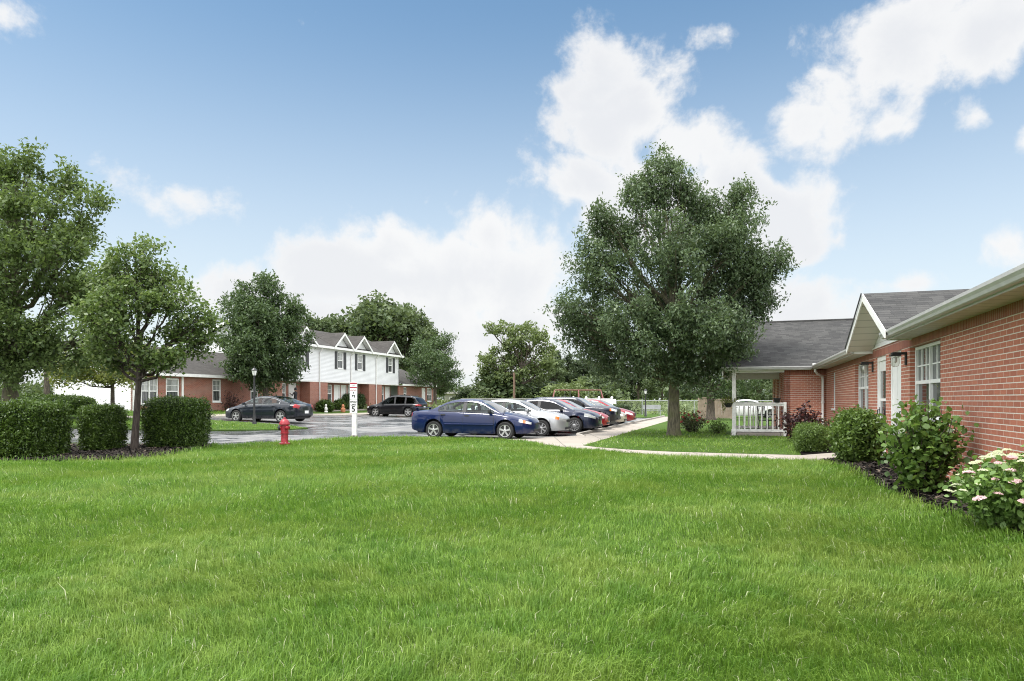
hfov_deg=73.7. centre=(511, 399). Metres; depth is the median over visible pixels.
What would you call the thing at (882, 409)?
door
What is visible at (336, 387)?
door
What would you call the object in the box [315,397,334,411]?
foundation shrub
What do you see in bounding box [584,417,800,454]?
lawn
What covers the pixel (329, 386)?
window
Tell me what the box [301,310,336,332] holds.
tree
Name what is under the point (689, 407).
scrub
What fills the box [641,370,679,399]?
tree
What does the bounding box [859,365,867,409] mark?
window
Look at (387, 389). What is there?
door
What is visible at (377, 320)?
tree
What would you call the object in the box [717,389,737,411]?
hanging basket
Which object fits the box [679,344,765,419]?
shade tree
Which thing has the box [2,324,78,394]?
shade tree
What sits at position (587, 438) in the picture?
sidewalk
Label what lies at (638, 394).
tree
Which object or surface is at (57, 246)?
tall tree
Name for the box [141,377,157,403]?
window
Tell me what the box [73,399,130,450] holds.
hedge
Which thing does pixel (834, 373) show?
window
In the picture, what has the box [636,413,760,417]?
lawn
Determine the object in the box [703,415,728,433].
green shrub
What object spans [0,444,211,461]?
mulch bed
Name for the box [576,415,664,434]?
curb
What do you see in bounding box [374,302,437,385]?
tree
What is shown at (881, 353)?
apartment building
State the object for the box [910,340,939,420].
window
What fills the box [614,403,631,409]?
tree
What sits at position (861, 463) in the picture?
mulch chips
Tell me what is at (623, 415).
parked car
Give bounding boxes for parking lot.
[70,414,647,444]
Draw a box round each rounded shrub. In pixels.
[789,419,829,451]
[823,403,888,461]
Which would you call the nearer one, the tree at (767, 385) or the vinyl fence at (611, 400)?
the vinyl fence at (611, 400)
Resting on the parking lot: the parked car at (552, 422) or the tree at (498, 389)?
the parked car at (552, 422)
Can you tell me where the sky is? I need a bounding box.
[0,0,1023,399]
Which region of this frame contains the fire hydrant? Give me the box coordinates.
[277,417,289,443]
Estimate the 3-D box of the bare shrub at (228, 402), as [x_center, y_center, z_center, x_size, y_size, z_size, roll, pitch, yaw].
[-18.845,-0.032,45.597,1.776,1.509,1.608,0,0,0]
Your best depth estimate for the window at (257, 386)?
48.49 m
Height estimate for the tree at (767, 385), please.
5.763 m
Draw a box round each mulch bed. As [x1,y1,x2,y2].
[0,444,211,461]
[800,444,832,454]
[822,458,1023,540]
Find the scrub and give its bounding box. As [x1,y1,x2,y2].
[357,397,770,414]
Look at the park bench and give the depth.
56.19 m
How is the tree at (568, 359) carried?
on the ground at (661, 411)
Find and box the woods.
[0,357,772,405]
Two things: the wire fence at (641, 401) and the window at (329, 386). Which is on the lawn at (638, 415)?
the wire fence at (641, 401)
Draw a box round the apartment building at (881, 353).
[721,263,1023,479]
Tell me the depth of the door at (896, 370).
13.42 m
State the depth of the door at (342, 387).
60.74 m
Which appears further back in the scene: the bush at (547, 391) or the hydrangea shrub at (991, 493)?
the bush at (547, 391)
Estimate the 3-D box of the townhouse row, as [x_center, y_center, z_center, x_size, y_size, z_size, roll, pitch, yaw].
[-19.105,-2.373,58.852,9.370,7.946,40.500,0,0,19]
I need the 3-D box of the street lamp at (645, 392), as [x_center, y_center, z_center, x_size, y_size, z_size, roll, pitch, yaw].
[10.564,0.240,54.000,0.277,2.320,0.277,0,0,5]
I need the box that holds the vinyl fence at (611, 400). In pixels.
[573,396,615,405]
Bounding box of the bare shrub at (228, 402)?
[218,389,243,409]
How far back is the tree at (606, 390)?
95.66 m
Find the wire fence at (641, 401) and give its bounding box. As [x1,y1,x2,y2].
[616,400,772,414]
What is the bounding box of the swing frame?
[553,390,602,397]
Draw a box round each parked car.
[225,396,312,421]
[367,395,427,416]
[411,399,540,438]
[458,399,570,435]
[506,398,602,432]
[538,397,620,427]
[557,399,609,428]
[585,399,636,424]
[587,400,626,424]
[721,399,770,417]
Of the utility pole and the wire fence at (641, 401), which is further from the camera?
the utility pole
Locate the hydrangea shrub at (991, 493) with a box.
[937,444,1023,530]
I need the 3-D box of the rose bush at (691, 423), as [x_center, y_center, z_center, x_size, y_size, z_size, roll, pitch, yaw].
[7.258,0.763,27.403,1.306,1.094,1.413,0,0,31]
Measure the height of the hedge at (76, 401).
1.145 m
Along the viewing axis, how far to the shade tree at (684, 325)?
24.08 m
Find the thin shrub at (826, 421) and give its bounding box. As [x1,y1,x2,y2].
[820,412,832,431]
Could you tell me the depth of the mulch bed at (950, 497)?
9.16 m
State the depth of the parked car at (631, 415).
37.58 m
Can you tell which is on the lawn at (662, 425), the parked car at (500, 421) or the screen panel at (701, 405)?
the screen panel at (701, 405)
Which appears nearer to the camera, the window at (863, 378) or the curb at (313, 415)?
the window at (863, 378)
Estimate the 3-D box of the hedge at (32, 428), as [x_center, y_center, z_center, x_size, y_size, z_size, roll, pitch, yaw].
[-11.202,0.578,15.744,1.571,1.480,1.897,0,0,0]
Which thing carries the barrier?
on the lawn at (638, 415)
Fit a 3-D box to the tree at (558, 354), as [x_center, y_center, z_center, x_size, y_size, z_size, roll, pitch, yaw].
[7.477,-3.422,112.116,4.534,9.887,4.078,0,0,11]
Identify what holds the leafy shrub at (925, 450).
on the mulch bed at (950, 497)
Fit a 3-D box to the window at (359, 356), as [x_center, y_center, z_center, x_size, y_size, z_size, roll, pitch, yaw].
[-13.746,-3.345,61.663,0.120,1.450,0.900,0,0,19]
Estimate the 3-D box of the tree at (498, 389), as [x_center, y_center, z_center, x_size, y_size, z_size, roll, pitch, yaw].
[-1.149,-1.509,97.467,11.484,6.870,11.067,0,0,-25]
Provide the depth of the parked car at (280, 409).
36.59 m
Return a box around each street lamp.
[251,366,257,423]
[644,388,646,416]
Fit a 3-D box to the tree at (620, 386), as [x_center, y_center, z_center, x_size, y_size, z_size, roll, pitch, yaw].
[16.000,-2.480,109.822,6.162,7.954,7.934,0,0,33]
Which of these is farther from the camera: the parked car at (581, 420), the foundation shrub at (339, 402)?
the foundation shrub at (339, 402)
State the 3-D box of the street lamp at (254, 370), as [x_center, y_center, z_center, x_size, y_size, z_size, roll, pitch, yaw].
[-12.835,-0.181,34.000,0.277,2.970,0.277,0,0,5]
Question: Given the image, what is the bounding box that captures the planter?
[773,398,780,402]
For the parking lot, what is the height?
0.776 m
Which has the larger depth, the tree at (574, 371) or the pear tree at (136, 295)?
the tree at (574, 371)
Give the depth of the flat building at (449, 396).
117.73 m
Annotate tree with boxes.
[0,136,132,401]
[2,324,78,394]
[41,336,154,404]
[63,231,229,448]
[213,268,316,401]
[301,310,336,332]
[314,313,351,332]
[334,289,420,385]
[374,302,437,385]
[399,331,465,406]
[400,325,451,398]
[451,385,477,399]
[462,368,542,397]
[473,319,558,397]
[529,377,566,397]
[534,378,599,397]
[535,358,568,382]
[538,139,801,435]
[553,350,564,379]
[562,353,573,382]
[566,353,598,381]
[572,374,630,399]
[596,360,633,396]
[613,397,644,411]
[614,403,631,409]
[622,368,656,401]
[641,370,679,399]
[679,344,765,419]
[679,382,706,403]
[700,388,768,399]
[736,379,772,401]
[766,379,772,401]
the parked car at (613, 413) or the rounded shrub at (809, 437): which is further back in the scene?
the parked car at (613, 413)
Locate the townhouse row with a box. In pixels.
[53,319,436,410]
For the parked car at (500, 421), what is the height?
1.454 m
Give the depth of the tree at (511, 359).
95.33 m
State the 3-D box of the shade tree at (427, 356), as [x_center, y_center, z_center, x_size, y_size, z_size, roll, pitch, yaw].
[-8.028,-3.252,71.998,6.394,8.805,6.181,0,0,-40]
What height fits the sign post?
2.020 m
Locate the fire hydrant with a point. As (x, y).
(284, 423)
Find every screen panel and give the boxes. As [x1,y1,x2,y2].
[698,397,706,417]
[714,399,731,418]
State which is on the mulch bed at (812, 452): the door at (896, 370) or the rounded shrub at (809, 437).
the rounded shrub at (809, 437)
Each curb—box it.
[211,414,381,417]
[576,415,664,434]
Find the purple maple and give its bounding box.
[775,400,828,438]
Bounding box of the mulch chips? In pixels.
[1,442,1023,534]
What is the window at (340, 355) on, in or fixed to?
in the townhouse row
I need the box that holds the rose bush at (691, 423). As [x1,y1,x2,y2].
[680,406,709,431]
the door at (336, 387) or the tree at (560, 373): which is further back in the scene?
the tree at (560, 373)
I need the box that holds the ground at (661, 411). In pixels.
[444,401,765,413]
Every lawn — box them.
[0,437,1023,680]
[66,410,366,430]
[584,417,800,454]
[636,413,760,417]
[725,417,774,434]
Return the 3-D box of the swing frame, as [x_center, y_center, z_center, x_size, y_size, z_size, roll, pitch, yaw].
[5.775,0.239,60.000,5.138,2.262,2.280,0,0,0]
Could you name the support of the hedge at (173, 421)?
on the mulch bed at (101, 455)
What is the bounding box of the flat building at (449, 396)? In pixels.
[445,392,457,400]
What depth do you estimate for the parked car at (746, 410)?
49.25 m
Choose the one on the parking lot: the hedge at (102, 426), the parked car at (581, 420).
the parked car at (581, 420)
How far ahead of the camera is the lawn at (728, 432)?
37.74 m
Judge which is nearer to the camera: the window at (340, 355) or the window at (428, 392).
the window at (340, 355)
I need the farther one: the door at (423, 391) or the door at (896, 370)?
the door at (423, 391)
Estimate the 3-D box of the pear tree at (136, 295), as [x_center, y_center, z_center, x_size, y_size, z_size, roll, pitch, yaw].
[-9.581,-1.520,17.991,3.807,5.941,2.742,0,0,-28]
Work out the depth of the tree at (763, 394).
104.34 m
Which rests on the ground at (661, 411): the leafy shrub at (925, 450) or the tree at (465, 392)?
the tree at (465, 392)
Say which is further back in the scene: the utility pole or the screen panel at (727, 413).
the utility pole
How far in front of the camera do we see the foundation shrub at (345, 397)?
60.66 m
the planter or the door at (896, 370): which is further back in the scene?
the planter
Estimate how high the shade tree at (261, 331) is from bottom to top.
9.971 m
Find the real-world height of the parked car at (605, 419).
1.448 m
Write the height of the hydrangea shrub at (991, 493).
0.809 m
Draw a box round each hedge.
[0,391,95,414]
[0,393,75,457]
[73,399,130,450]
[139,393,215,446]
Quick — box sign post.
[350,382,357,436]
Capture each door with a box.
[289,384,294,401]
[335,386,338,399]
[341,386,344,396]
[386,388,388,398]
[422,388,424,399]
[877,360,885,454]
[893,356,900,434]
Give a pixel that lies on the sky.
(443, 157)
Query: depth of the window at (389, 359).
67.02 m
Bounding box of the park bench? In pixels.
[643,405,662,415]
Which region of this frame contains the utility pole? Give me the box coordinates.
[513,373,514,397]
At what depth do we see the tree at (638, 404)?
65.11 m
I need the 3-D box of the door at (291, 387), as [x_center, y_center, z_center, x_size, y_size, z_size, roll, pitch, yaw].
[-17.403,-0.208,53.878,0.057,2.015,0.760,0,0,19]
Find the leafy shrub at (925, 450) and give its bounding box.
[876,384,978,491]
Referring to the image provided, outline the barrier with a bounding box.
[461,398,532,405]
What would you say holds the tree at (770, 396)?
on the ground at (661, 411)
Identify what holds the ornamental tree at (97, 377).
on the lawn at (272, 425)
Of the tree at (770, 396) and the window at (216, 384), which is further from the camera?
the tree at (770, 396)
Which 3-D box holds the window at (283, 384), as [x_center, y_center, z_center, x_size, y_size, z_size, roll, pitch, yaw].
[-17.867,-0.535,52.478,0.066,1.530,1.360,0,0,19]
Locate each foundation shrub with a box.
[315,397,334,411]
[333,398,347,409]
[341,393,349,408]
[357,392,365,408]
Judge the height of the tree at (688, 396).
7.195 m
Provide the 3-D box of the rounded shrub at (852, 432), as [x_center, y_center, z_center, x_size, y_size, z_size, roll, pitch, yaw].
[6.830,0.651,13.471,1.106,1.164,1.549,0,0,0]
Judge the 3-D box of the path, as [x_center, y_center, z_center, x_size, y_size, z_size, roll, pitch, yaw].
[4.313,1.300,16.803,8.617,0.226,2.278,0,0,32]
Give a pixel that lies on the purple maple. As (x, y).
(802, 415)
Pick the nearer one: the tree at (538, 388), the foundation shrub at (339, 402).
the foundation shrub at (339, 402)
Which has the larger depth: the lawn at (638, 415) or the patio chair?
the lawn at (638, 415)
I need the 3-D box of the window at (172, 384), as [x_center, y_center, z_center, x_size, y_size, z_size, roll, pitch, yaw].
[-20.596,-0.510,41.343,0.066,1.580,1.010,0,0,19]
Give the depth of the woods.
138.37 m
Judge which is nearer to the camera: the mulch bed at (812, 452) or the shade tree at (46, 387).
the mulch bed at (812, 452)
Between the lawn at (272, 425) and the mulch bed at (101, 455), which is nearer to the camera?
the mulch bed at (101, 455)
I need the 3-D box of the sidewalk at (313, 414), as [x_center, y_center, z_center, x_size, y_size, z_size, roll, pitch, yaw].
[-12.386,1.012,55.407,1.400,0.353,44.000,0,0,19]
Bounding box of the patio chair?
[757,406,776,428]
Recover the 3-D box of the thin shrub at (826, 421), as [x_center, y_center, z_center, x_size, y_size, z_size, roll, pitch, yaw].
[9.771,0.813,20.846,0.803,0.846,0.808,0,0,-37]
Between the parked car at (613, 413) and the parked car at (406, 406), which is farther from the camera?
the parked car at (406, 406)
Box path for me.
[556,445,836,460]
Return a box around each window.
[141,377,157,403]
[166,378,178,396]
[212,379,221,402]
[251,386,257,398]
[282,383,285,401]
[328,385,331,401]
[338,352,343,369]
[357,355,362,370]
[388,358,391,372]
[427,388,431,401]
[831,373,834,409]
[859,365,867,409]
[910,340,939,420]
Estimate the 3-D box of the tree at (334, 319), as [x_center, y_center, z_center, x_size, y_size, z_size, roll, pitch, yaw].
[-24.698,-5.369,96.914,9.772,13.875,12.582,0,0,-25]
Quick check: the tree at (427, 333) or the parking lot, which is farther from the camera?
the tree at (427, 333)
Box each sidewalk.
[127,413,368,417]
[506,417,667,444]

